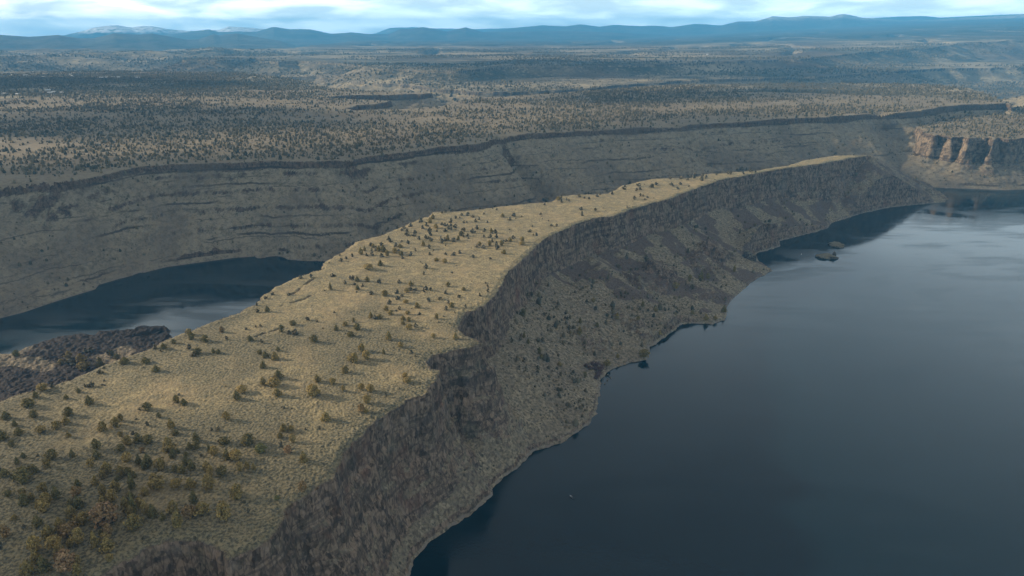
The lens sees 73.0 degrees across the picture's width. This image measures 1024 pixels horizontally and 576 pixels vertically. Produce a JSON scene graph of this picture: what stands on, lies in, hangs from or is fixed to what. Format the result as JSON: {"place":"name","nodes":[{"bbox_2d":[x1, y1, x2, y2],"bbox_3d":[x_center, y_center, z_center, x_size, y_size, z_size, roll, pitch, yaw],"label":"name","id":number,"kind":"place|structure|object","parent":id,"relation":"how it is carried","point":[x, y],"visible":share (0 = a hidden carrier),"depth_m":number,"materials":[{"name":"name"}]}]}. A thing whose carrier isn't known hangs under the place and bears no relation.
{"place":"outdoors","nodes":[
{"label":"outdoors","id":0,"kind":"place"},
{"bbox_2d":[0,155,947,575],"bbox_3d":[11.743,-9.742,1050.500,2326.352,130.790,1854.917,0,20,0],"label":"peninsula ground","id":1,"kind":"structure","parent":0,"point":[402,473],"depth_m":689.95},
{"bbox_2d":[0,430,8,439],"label":"juniper tree","id":2,"kind":"object","parent":1,"relation":"on","point":[3,434],"visible":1,"depth_m":530.02,"materials":[{"name":"green plant"}]},
{"bbox_2d":[0,524,10,537],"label":"juniper tree","id":3,"kind":"object","parent":1,"relation":"on","point":[4,532],"visible":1,"depth_m":426.01,"materials":[{"name":"green plant"}]},
{"bbox_2d":[0,468,10,478],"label":"juniper tree","id":4,"kind":"object","parent":1,"relation":"on","point":[4,472],"visible":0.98,"depth_m":484.26,"materials":[{"name":"green plant"}]},
{"bbox_2d":[0,411,10,419],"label":"juniper tree","id":5,"kind":"object","parent":1,"relation":"on","point":[5,415],"visible":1,"depth_m":557.89,"materials":[{"name":"green plant"}]},
{"bbox_2d":[12,427,25,436],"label":"juniper tree","id":6,"kind":"object","parent":1,"relation":"on","point":[18,431],"visible":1,"depth_m":535.39,"materials":[{"name":"green plant"}]},
{"bbox_2d":[7,466,32,484],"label":"juniper tree","id":7,"kind":"object","parent":1,"relation":"on","point":[21,474],"visible":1,"depth_m":476.10,"materials":[{"name":"green plant"}]},
{"bbox_2d":[18,493,30,506],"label":"juniper tree","id":8,"kind":"object","parent":1,"relation":"on","point":[24,500],"visible":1,"depth_m":455.34,"materials":[{"name":"green plant"}]},
{"bbox_2d":[19,559,34,575],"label":"juniper tree","id":9,"kind":"object","parent":1,"relation":"on","point":[26,567],"visible":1,"depth_m":396.63,"materials":[{"name":"green plant"}]},
{"bbox_2d":[21,398,34,407],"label":"juniper tree","id":10,"kind":"object","parent":1,"relation":"on","point":[26,403],"visible":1,"depth_m":575.51,"materials":[{"name":"green plant"}]},
{"bbox_2d":[25,535,41,552],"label":"juniper tree","id":11,"kind":"object","parent":1,"relation":"on","point":[34,544],"visible":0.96,"depth_m":412.75,"materials":[{"name":"green plant"}]},
{"bbox_2d":[30,464,38,473],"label":"juniper tree","id":12,"kind":"object","parent":1,"relation":"on","point":[33,468],"visible":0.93,"depth_m":487.77,"materials":[{"name":"green plant"}]},
{"bbox_2d":[30,549,39,564],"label":"juniper tree","id":13,"kind":"object","parent":1,"relation":"on","point":[34,555],"visible":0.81,"depth_m":405.17,"materials":[{"name":"green plant"}]},
{"bbox_2d":[31,515,43,527],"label":"juniper tree","id":14,"kind":"object","parent":1,"relation":"on","point":[37,521],"visible":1,"depth_m":435.33,"materials":[{"name":"green plant"}]},
{"bbox_2d":[33,425,46,432],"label":"juniper tree","id":15,"kind":"object","parent":1,"relation":"on","point":[39,429],"visible":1,"depth_m":537.40,"materials":[{"name":"green plant"}]},
{"bbox_2d":[35,383,47,390],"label":"juniper tree","id":16,"kind":"object","parent":1,"relation":"on","point":[41,386],"visible":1,"depth_m":600.72,"materials":[{"name":"green plant"}]},
{"bbox_2d":[34,498,49,512],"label":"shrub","id":17,"kind":"object","parent":1,"relation":"on","point":[40,502],"visible":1,"depth_m":447.01,"materials":[{"name":"green plant"}]},
{"bbox_2d":[36,481,47,491],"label":"juniper tree","id":18,"kind":"object","parent":1,"relation":"on","point":[41,486],"visible":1,"depth_m":469.04,"materials":[{"name":"green plant"}]},
{"bbox_2d":[35,555,52,573],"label":"juniper tree","id":19,"kind":"object","parent":1,"relation":"on","point":[45,563],"visible":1,"depth_m":398.69,"materials":[{"name":"green plant"}]},
{"bbox_2d":[39,492,51,505],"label":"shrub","id":20,"kind":"object","parent":1,"relation":"on","point":[46,496],"visible":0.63,"depth_m":454.85,"materials":[{"name":"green plant"}]},
{"bbox_2d":[42,458,51,467],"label":"juniper tree","id":21,"kind":"object","parent":1,"relation":"on","point":[45,462],"visible":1,"depth_m":493.76,"materials":[{"name":"green plant"}]},
{"bbox_2d":[41,525,54,539],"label":"juniper tree","id":22,"kind":"object","parent":1,"relation":"on","point":[46,531],"visible":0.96,"depth_m":423.79,"materials":[{"name":"green plant"}]},
{"bbox_2d":[43,449,56,459],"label":"juniper tree","id":23,"kind":"object","parent":1,"relation":"on","point":[50,452],"visible":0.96,"depth_m":503.28,"materials":[{"name":"green plant"}]},
{"bbox_2d":[43,534,61,549],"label":"juniper tree","id":24,"kind":"object","parent":1,"relation":"on","point":[52,540],"visible":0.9,"depth_m":417.02,"materials":[{"name":"green plant"}]},
{"bbox_2d":[51,485,60,500],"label":"juniper tree","id":25,"kind":"object","parent":1,"relation":"on","point":[55,494],"visible":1,"depth_m":460.46,"materials":[{"name":"green plant"}]},
{"bbox_2d":[51,421,61,429],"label":"juniper tree","id":26,"kind":"object","parent":1,"relation":"on","point":[55,425],"visible":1,"depth_m":541.92,"materials":[{"name":"green plant"}]},
{"bbox_2d":[51,517,65,530],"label":"juniper tree","id":27,"kind":"object","parent":1,"relation":"on","point":[58,521],"visible":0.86,"depth_m":432.43,"materials":[{"name":"green plant"}]},
{"bbox_2d":[53,548,76,572],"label":"shrub","id":28,"kind":"object","parent":1,"relation":"on","point":[62,554],"visible":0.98,"depth_m":396.98,"materials":[{"name":"brown plant"}]},
{"bbox_2d":[61,406,73,415],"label":"juniper tree","id":29,"kind":"object","parent":1,"relation":"on","point":[68,410],"visible":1,"depth_m":561.17,"materials":[{"name":"green plant"}]},
{"bbox_2d":[57,521,79,537],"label":"shrub","id":30,"kind":"object","parent":1,"relation":"on","point":[65,529],"visible":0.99,"depth_m":428.05,"materials":[{"name":"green plant"}]},
{"bbox_2d":[64,505,76,519],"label":"juniper tree","id":31,"kind":"object","parent":1,"relation":"on","point":[69,511],"visible":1,"depth_m":443.44,"materials":[{"name":"green plant"}]},
{"bbox_2d":[69,486,81,496],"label":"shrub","id":32,"kind":"object","parent":1,"relation":"on","point":[74,490],"visible":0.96,"depth_m":464.57,"materials":[{"name":"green plant"}]},
{"bbox_2d":[69,527,83,544],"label":"juniper tree","id":33,"kind":"object","parent":1,"relation":"on","point":[77,537],"visible":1,"depth_m":419.83,"materials":[{"name":"green plant"}]},
{"bbox_2d":[71,562,81,575],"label":"juniper tree","id":34,"kind":"object","parent":1,"relation":"on","point":[76,568],"visible":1,"depth_m":395.79,"materials":[{"name":"green plant"}]},
{"bbox_2d":[73,495,84,508],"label":"juniper tree","id":35,"kind":"object","parent":1,"relation":"on","point":[78,503],"visible":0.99,"depth_m":452.95,"materials":[{"name":"green plant"}]},
{"bbox_2d":[71,511,90,524],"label":"juniper tree","id":36,"kind":"object","parent":1,"relation":"on","point":[81,516],"visible":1,"depth_m":438.91,"materials":[{"name":"green plant"}]},
{"bbox_2d":[75,353,89,362],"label":"juniper tree","id":37,"kind":"object","parent":1,"relation":"on","point":[80,357],"visible":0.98,"depth_m":905.17,"materials":[{"name":"green plant"}]},
{"bbox_2d":[76,361,89,370],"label":"juniper tree","id":38,"kind":"object","parent":1,"relation":"on","point":[82,365],"visible":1,"depth_m":883.93,"materials":[{"name":"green plant"}]},
{"bbox_2d":[84,395,93,405],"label":"juniper tree","id":39,"kind":"object","parent":1,"relation":"on","point":[88,400],"visible":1,"depth_m":579.42,"materials":[{"name":"green plant"}]},
{"bbox_2d":[88,531,100,548],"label":"juniper tree","id":40,"kind":"object","parent":1,"relation":"on","point":[94,539],"visible":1,"depth_m":417.33,"materials":[{"name":"green plant"}]},
{"bbox_2d":[91,438,100,450],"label":"juniper tree","id":41,"kind":"object","parent":1,"relation":"on","point":[95,443],"visible":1,"depth_m":514.29,"materials":[{"name":"green plant"}]},
{"bbox_2d":[95,357,104,367],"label":"juniper tree","id":42,"kind":"object","parent":1,"relation":"on","point":[99,362],"visible":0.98,"depth_m":893.56,"materials":[{"name":"green plant"}]},
{"bbox_2d":[97,482,105,494],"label":"juniper tree","id":43,"kind":"object","parent":1,"relation":"on","point":[102,488],"visible":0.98,"depth_m":465.60,"materials":[{"name":"green plant"}]},
{"bbox_2d":[96,421,107,431],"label":"juniper tree","id":44,"kind":"object","parent":1,"relation":"on","point":[101,425],"visible":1,"depth_m":539.26,"materials":[{"name":"green plant"}]},
{"bbox_2d":[88,501,118,528],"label":"shrub","id":45,"kind":"object","parent":1,"relation":"on","point":[100,510],"visible":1,"depth_m":436.14,"materials":[{"name":"brown plant"}]},
{"bbox_2d":[99,531,110,541],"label":"juniper tree","id":46,"kind":"object","parent":1,"relation":"on","point":[103,534],"visible":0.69,"depth_m":421.96,"materials":[{"name":"green plant"}]},
{"bbox_2d":[100,461,112,474],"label":"juniper tree","id":47,"kind":"object","parent":1,"relation":"on","point":[106,467],"visible":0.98,"depth_m":488.17,"materials":[{"name":"green plant"}]},
{"bbox_2d":[101,523,112,535],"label":"juniper tree","id":48,"kind":"object","parent":1,"relation":"on","point":[108,528],"visible":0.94,"depth_m":427.18,"materials":[{"name":"green plant"}]},
{"bbox_2d":[99,536,117,553],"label":"juniper tree","id":49,"kind":"object","parent":1,"relation":"on","point":[106,544],"visible":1,"depth_m":414.24,"materials":[{"name":"green plant"}]},
{"bbox_2d":[105,489,117,502],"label":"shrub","id":50,"kind":"object","parent":1,"relation":"on","point":[110,495],"visible":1,"depth_m":458.46,"materials":[{"name":"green plant"}]},
{"bbox_2d":[109,480,120,491],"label":"juniper tree","id":51,"kind":"object","parent":1,"relation":"on","point":[115,485],"visible":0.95,"depth_m":468.84,"materials":[{"name":"green plant"}]},
{"bbox_2d":[109,417,120,427],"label":"juniper tree","id":52,"kind":"object","parent":1,"relation":"on","point":[114,421],"visible":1,"depth_m":544.94,"materials":[{"name":"green plant"}]},
{"bbox_2d":[113,466,124,477],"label":"juniper tree","id":53,"kind":"object","parent":1,"relation":"on","point":[119,470],"visible":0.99,"depth_m":486.38,"materials":[{"name":"green plant"}]},
{"bbox_2d":[113,443,124,450],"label":"juniper tree","id":54,"kind":"object","parent":1,"relation":"on","point":[120,447],"visible":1,"depth_m":514.77,"materials":[{"name":"green plant"}]},
{"bbox_2d":[120,496,127,511],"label":"juniper tree","id":55,"kind":"object","parent":1,"relation":"on","point":[124,503],"visible":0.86,"depth_m":448.95,"materials":[{"name":"green plant"}]},
{"bbox_2d":[120,451,131,462],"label":"juniper tree","id":56,"kind":"object","parent":1,"relation":"on","point":[127,455],"visible":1,"depth_m":501.03,"materials":[{"name":"green plant"}]},
{"bbox_2d":[121,435,130,444],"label":"juniper tree","id":57,"kind":"object","parent":1,"relation":"on","point":[126,440],"visible":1,"depth_m":520.33,"materials":[{"name":"green plant"}]},
{"bbox_2d":[126,473,136,489],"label":"juniper tree","id":58,"kind":"object","parent":1,"relation":"on","point":[130,482],"visible":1,"depth_m":471.08,"materials":[{"name":"green plant"}]},
{"bbox_2d":[123,513,143,529],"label":"juniper tree","id":59,"kind":"object","parent":1,"relation":"on","point":[132,520],"visible":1,"depth_m":432.61,"materials":[{"name":"green plant"}]},
{"bbox_2d":[128,493,138,513],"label":"juniper tree","id":60,"kind":"object","parent":1,"relation":"on","point":[131,501],"visible":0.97,"depth_m":446.02,"materials":[{"name":"green plant"}]},
{"bbox_2d":[132,433,143,442],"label":"juniper tree","id":61,"kind":"object","parent":1,"relation":"on","point":[136,437],"visible":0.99,"depth_m":524.88,"materials":[{"name":"green plant"}]},
{"bbox_2d":[138,487,148,495],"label":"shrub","id":62,"kind":"object","parent":1,"relation":"on","point":[144,492],"visible":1,"depth_m":465.02,"materials":[{"name":"green plant"}]},
{"bbox_2d":[140,501,148,513],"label":"juniper tree","id":63,"kind":"object","parent":1,"relation":"on","point":[143,504],"visible":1,"depth_m":446.26,"materials":[{"name":"green plant"}]},
{"bbox_2d":[141,402,151,410],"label":"juniper tree","id":64,"kind":"object","parent":1,"relation":"on","point":[146,406],"visible":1,"depth_m":570.38,"materials":[{"name":"green plant"}]},
{"bbox_2d":[142,434,153,444],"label":"juniper tree","id":65,"kind":"object","parent":1,"relation":"on","point":[148,438],"visible":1,"depth_m":523.49,"materials":[{"name":"green plant"}]},
{"bbox_2d":[143,453,152,466],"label":"juniper tree","id":66,"kind":"object","parent":1,"relation":"on","point":[147,460],"visible":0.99,"depth_m":496.96,"materials":[{"name":"green plant"}]},
{"bbox_2d":[146,504,158,518],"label":"juniper tree","id":67,"kind":"object","parent":1,"relation":"on","point":[152,511],"visible":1,"depth_m":443.90,"materials":[{"name":"green plant"}]},
{"bbox_2d":[146,475,164,489],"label":"juniper tree","id":68,"kind":"object","parent":1,"relation":"on","point":[155,481],"visible":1,"depth_m":471.82,"materials":[{"name":"green plant"}]},
{"bbox_2d":[152,457,165,470],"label":"juniper tree","id":69,"kind":"object","parent":1,"relation":"on","point":[160,465],"visible":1,"depth_m":491.80,"materials":[{"name":"green plant"}]},
{"bbox_2d":[161,436,175,453],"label":"juniper tree","id":70,"kind":"object","parent":1,"relation":"on","point":[167,443],"visible":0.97,"depth_m":514.51,"materials":[{"name":"green plant"}]},
{"bbox_2d":[167,418,175,428],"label":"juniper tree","id":71,"kind":"object","parent":1,"relation":"on","point":[169,424],"visible":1,"depth_m":543.46,"materials":[{"name":"green plant"}]},
{"bbox_2d":[165,500,178,512],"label":"juniper tree","id":72,"kind":"object","parent":1,"relation":"on","point":[172,505],"visible":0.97,"depth_m":448.93,"materials":[{"name":"green plant"}]},
{"bbox_2d":[168,447,176,458],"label":"juniper tree","id":73,"kind":"object","parent":1,"relation":"on","point":[172,454],"visible":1,"depth_m":506.36,"materials":[{"name":"green plant"}]},
{"bbox_2d":[169,478,183,487],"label":"juniper tree","id":74,"kind":"object","parent":1,"relation":"on","point":[175,483],"visible":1,"depth_m":472.08,"materials":[{"name":"green plant"}]},
{"bbox_2d":[171,509,182,528],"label":"juniper tree","id":75,"kind":"object","parent":1,"relation":"on","point":[176,519],"visible":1,"depth_m":433.18,"materials":[{"name":"green plant"}]},
{"bbox_2d":[176,464,185,473],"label":"juniper tree","id":76,"kind":"object","parent":1,"relation":"on","point":[181,469],"visible":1,"depth_m":487.51,"materials":[{"name":"green plant"}]},
{"bbox_2d":[181,505,196,518],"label":"juniper tree","id":77,"kind":"object","parent":1,"relation":"on","point":[185,512],"visible":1,"depth_m":444.13,"materials":[{"name":"green plant"}]},
{"bbox_2d":[184,477,196,489],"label":"juniper tree","id":78,"kind":"object","parent":1,"relation":"on","point":[190,482],"visible":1,"depth_m":472.41,"materials":[{"name":"green plant"}]},
{"bbox_2d":[187,459,195,470],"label":"juniper tree","id":79,"kind":"object","parent":1,"relation":"on","point":[191,465],"visible":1,"depth_m":491.69,"materials":[{"name":"green plant"}]},
{"bbox_2d":[188,490,198,503],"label":"juniper tree","id":80,"kind":"object","parent":1,"relation":"on","point":[191,495],"visible":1,"depth_m":457.81,"materials":[{"name":"green plant"}]},
{"bbox_2d":[193,501,210,515],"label":"juniper tree","id":81,"kind":"object","parent":1,"relation":"on","point":[203,506],"visible":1,"depth_m":447.83,"materials":[{"name":"green plant"}]},
{"bbox_2d":[201,474,215,490],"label":"juniper tree","id":82,"kind":"object","parent":1,"relation":"on","point":[208,480],"visible":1,"depth_m":469.54,"materials":[{"name":"green plant"}]},
{"bbox_2d":[208,445,218,455],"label":"juniper tree","id":83,"kind":"object","parent":1,"relation":"on","point":[213,449],"visible":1,"depth_m":507.11,"materials":[{"name":"green plant"}]},
{"bbox_2d":[215,465,226,476],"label":"juniper tree","id":84,"kind":"object","parent":1,"relation":"on","point":[220,470],"visible":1,"depth_m":485.00,"materials":[{"name":"green plant"}]},
{"bbox_2d":[214,500,230,520],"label":"juniper tree","id":85,"kind":"object","parent":1,"relation":"on","point":[223,509],"visible":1,"depth_m":440.29,"materials":[{"name":"green plant"}]},
{"bbox_2d":[218,436,231,445],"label":"juniper tree","id":86,"kind":"object","parent":1,"relation":"on","point":[222,440],"visible":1,"depth_m":522.53,"materials":[{"name":"green plant"}]},
{"bbox_2d":[228,483,242,499],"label":"juniper tree","id":87,"kind":"object","parent":1,"relation":"on","point":[235,491],"visible":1,"depth_m":461.66,"materials":[{"name":"green plant"}]},
{"bbox_2d":[229,449,241,460],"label":"juniper tree","id":88,"kind":"object","parent":1,"relation":"on","point":[233,453],"visible":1,"depth_m":502.05,"materials":[{"name":"green plant"}]},
{"bbox_2d":[234,384,246,392],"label":"juniper tree","id":89,"kind":"object","parent":1,"relation":"on","point":[241,388],"visible":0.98,"depth_m":596.84,"materials":[{"name":"green plant"}]},
{"bbox_2d":[240,433,255,446],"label":"juniper tree","id":90,"kind":"object","parent":1,"relation":"on","point":[247,438],"visible":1,"depth_m":521.33,"materials":[{"name":"green plant"}]},
{"bbox_2d":[255,443,266,453],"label":"shrub","id":91,"kind":"object","parent":1,"relation":"on","point":[259,447],"visible":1,"depth_m":511.50,"materials":[{"name":"green plant"}]},
{"bbox_2d":[265,376,280,386],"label":"juniper tree","id":92,"kind":"object","parent":1,"relation":"on","point":[274,381],"visible":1,"depth_m":606.15,"materials":[{"name":"green plant"}]},
{"bbox_2d":[297,480,306,491],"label":"juniper tree","id":93,"kind":"object","parent":1,"relation":"on","point":[301,485],"visible":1,"depth_m":468.63,"materials":[{"name":"green plant"}]},
{"bbox_2d":[299,451,307,462],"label":"juniper tree","id":94,"kind":"object","parent":1,"relation":"on","point":[303,457],"visible":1,"depth_m":500.23,"materials":[{"name":"green plant"}]},
{"bbox_2d":[304,384,318,396],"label":"juniper tree","id":95,"kind":"object","parent":1,"relation":"on","point":[313,391],"visible":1,"depth_m":588.81,"materials":[{"name":"green plant"}]},
{"bbox_2d":[320,411,330,421],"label":"juniper tree","id":96,"kind":"object","parent":1,"relation":"on","point":[325,416],"visible":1,"depth_m":553.99,"materials":[{"name":"green plant"}]},
{"bbox_2d":[346,353,357,362],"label":"juniper tree","id":97,"kind":"object","parent":1,"relation":"on","point":[354,356],"visible":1,"depth_m":651.29,"materials":[{"name":"green plant"}]},
{"bbox_2d":[639,349,649,356],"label":"juniper tree","id":98,"kind":"object","parent":1,"relation":"on","point":[644,352],"visible":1,"depth_m":923.91,"materials":[{"name":"green plant"}]},
{"bbox_2d":[742,250,756,260],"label":"boulder","id":99,"kind":"object","parent":1,"relation":"on","point":[749,255],"visible":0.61,"depth_m":1287.71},
{"bbox_2d":[0,187,1023,575],"bbox_3d":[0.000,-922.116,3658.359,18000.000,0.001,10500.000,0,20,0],"label":"lake","id":100,"kind":"structure","parent":0,"point":[854,409],"depth_m":782.98,"materials":[{"name":"blue liquid"}]},
{"bbox_2d":[815,253,838,259],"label":"rock islet","id":101,"kind":"object","parent":100,"relation":"in","point":[827,256],"visible":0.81,"depth_m":1336.34,"materials":[{"name":"stone"}]},
{"bbox_2d":[828,241,844,247],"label":"rock islet","id":102,"kind":"object","parent":100,"relation":"in","point":[835,244],"visible":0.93,"depth_m":1412.38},
{"bbox_2d":[0,88,1023,317],"bbox_3d":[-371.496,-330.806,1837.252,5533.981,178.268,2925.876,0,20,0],"label":"mesa ground","id":103,"kind":"structure","parent":0,"point":[313,201],"depth_m":1633.94,"materials":[{"name":"stone"}]},
{"bbox_2d":[0,33,1023,106],"bbox_3d":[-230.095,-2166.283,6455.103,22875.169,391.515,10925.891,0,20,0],"label":"plateau","id":104,"kind":"structure","parent":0,"point":[961,54],"depth_m":5585.84,"materials":[{"name":"soil"}]},
{"bbox_2d":[0,42,1023,548],"bbox_3d":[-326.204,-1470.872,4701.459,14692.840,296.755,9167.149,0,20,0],"label":"juniper woodland","id":105,"kind":"object","parent":104,"relation":"on","point":[6,80],"visible":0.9,"depth_m":2359.49,"materials":[{"name":"plant"}]},
{"bbox_2d":[0,14,1023,48],"bbox_3d":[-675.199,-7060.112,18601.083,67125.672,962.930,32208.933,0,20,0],"label":"mountains","id":106,"kind":"structure","parent":0,"point":[777,28],"depth_m":16647.81,"materials":[{"name":"stone"}]},
{"bbox_2d":[0,71,1023,111],"bbox_3d":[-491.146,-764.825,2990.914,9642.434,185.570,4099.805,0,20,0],"label":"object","id":107,"kind":"structure","parent":0,"point":[783,87],"depth_m":3200.61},
{"bbox_2d":[0,0,1023,36],"label":"sky","id":108,"kind":"structure","parent":0,"point":[27,18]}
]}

